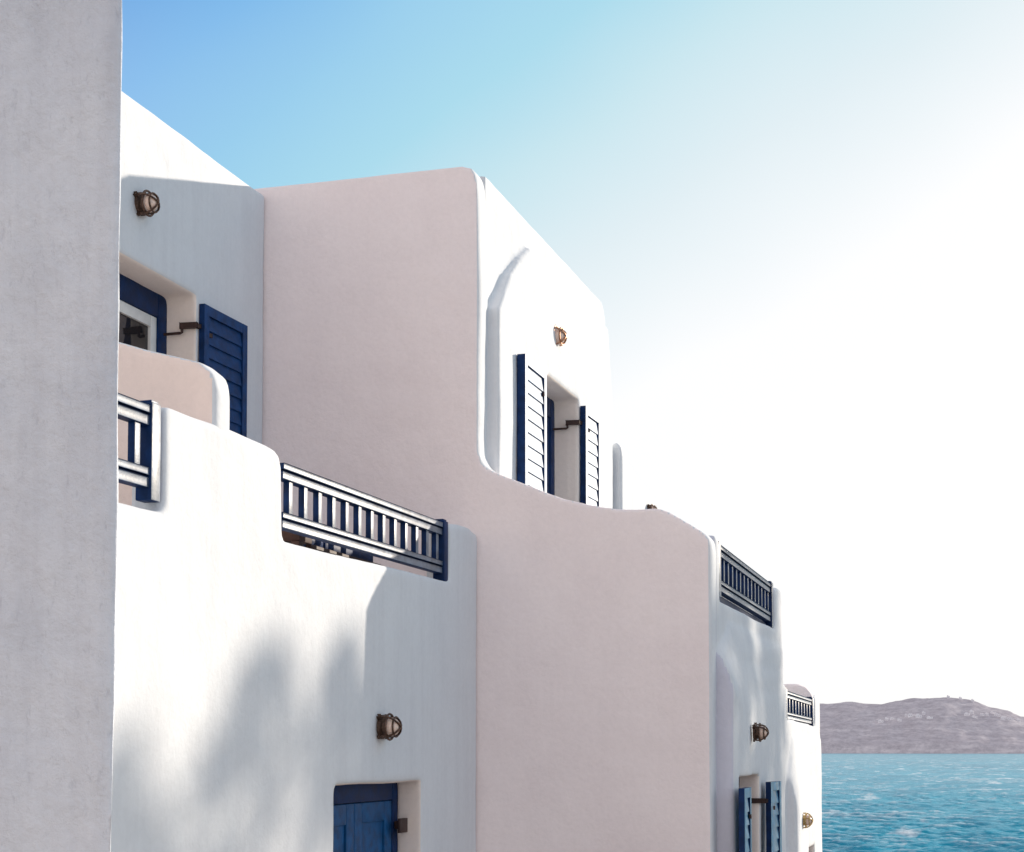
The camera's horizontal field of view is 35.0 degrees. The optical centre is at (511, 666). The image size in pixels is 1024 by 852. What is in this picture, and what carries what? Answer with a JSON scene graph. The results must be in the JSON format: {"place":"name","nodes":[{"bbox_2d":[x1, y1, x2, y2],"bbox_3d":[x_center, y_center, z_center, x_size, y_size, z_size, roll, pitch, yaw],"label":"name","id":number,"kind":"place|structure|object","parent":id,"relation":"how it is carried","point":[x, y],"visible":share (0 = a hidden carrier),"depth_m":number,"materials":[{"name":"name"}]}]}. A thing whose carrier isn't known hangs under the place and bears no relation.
{"place":"outdoors","nodes":[
{"label":"outdoors","id":0,"kind":"place"},
{"bbox_2d":[281,530,382,565],"bbox_3d":[-1.328,-0.625,10.950,0.420,0.518,1.420,-1,-3,17],"label":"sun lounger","id":1,"kind":"object","parent":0,"point":[298,540],"visible":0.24,"depth_m":10.66,"materials":[{"name":"wood"}]},
{"bbox_2d":[121,0,1023,716],"label":"sky","id":2,"kind":"structure","parent":0,"point":[796,227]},
{"bbox_2d":[820,697,1023,753],"bbox_3d":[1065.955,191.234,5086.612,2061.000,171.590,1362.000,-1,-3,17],"label":"shore hill","id":3,"kind":"structure","parent":0,"point":[858,728],"depth_m":4522.68,"materials":[{"name":"grey stone"}]},
{"bbox_2d":[821,754,1023,851],"bbox_3d":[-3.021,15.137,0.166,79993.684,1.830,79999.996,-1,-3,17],"label":"sea","id":4,"kind":"structure","parent":0,"point":[922,802],"depth_m":438.89,"materials":[{"name":"blue liquid"}]},
{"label":"ground","id":5,"kind":"structure","parent":0,"visible":0},
{"bbox_2d":[0,0,121,851],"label":"stucco wall","id":6,"kind":"structure","parent":5,"relation":"on","point":[60,118],"depth_m":3.46,"materials":[{"name":"white paint"}]},
{"bbox_2d":[111,91,476,851],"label":"stucco house","id":7,"kind":"structure","parent":5,"relation":"on","point":[265,675],"depth_m":9.63,"materials":[{"name":"white paint"}]},
{"bbox_2d":[119,273,166,354],"bbox_3d":[-2.863,-1.600,11.500,0.070,2.485,1.598,-1,-3,17],"label":"terrace door","id":8,"kind":"structure","parent":7,"relation":"in","point":[142,311],"depth_m":11.95,"materials":[{"name":"blue paint"}]},
{"bbox_2d":[133,189,159,216],"bbox_3d":[-2.541,-3.250,11.401,0.151,0.189,0.189,-1,15,17],"label":"wall lamp","id":9,"kind":"object","parent":7,"relation":"attached to","point":[147,204],"visible":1,"depth_m":11.35,"materials":[{"name":"brown metal"}]},
{"bbox_2d":[333,783,407,851],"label":"door","id":10,"kind":"structure","parent":7,"relation":"in","point":[374,825],"depth_m":10.94,"materials":[{"name":"blue paint"}]},
{"bbox_2d":[376,713,401,740],"bbox_3d":[-0.790,0.394,10.651,0.148,0.185,0.185,-1,-3,17],"label":"wall lamp","id":11,"kind":"object","parent":7,"relation":"attached to","point":[389,726],"visible":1,"depth_m":10.60,"materials":[{"name":"brown metal"}]},
{"bbox_2d":[254,167,785,851],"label":"stucco house","id":12,"kind":"structure","parent":5,"relation":"on","point":[628,663],"depth_m":12.85,"materials":[{"name":"white paint"}]},
{"bbox_2d":[547,397,554,495],"bbox_3d":[0.212,-1.378,14.891,0.070,2.380,1.138,-1,-3,17],"label":"terrace door","id":13,"kind":"structure","parent":12,"relation":"in","point":[550,403],"depth_m":15.32,"materials":[{"name":"blue paint"}]},
{"bbox_2d":[554,325,566,345],"bbox_3d":[0.413,-2.989,14.723,0.178,0.222,0.222,-1,5,17],"label":"wall lamp","id":14,"kind":"object","parent":12,"relation":"attached to","point":[561,336],"visible":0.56,"depth_m":14.66,"materials":[{"name":"orange metal"}]},
{"bbox_2d":[752,723,768,741],"bbox_3d":[2.008,0.530,13.096,0.126,0.157,0.157,-1,7,17],"label":"wall lamp","id":15,"kind":"object","parent":12,"relation":"attached to","point":[760,731],"visible":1,"depth_m":13.05,"materials":[{"name":"brown metal"}]},
{"bbox_2d":[612,443,821,851],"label":"stucco house","id":16,"kind":"structure","parent":5,"relation":"on","point":[803,770],"depth_m":17.02,"materials":[{"name":"white paint"}]},
{"bbox_2d":[647,504,656,508],"bbox_3d":[1.573,-1.755,18.160,0.104,0.130,0.130,-1,2,17],"label":"wall lamp","id":17,"kind":"object","parent":16,"relation":"attached to","point":[651,506],"visible":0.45,"depth_m":18.12,"materials":[{"name":"brown metal"}]},
{"bbox_2d":[803,812,812,827],"bbox_3d":[2.978,1.552,16.412,0.126,0.157,0.157,-1,22,17],"label":"wall lamp","id":18,"kind":"object","parent":16,"relation":"attached to","point":[807,819],"visible":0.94,"depth_m":16.38,"materials":[{"name":"gold metal"}]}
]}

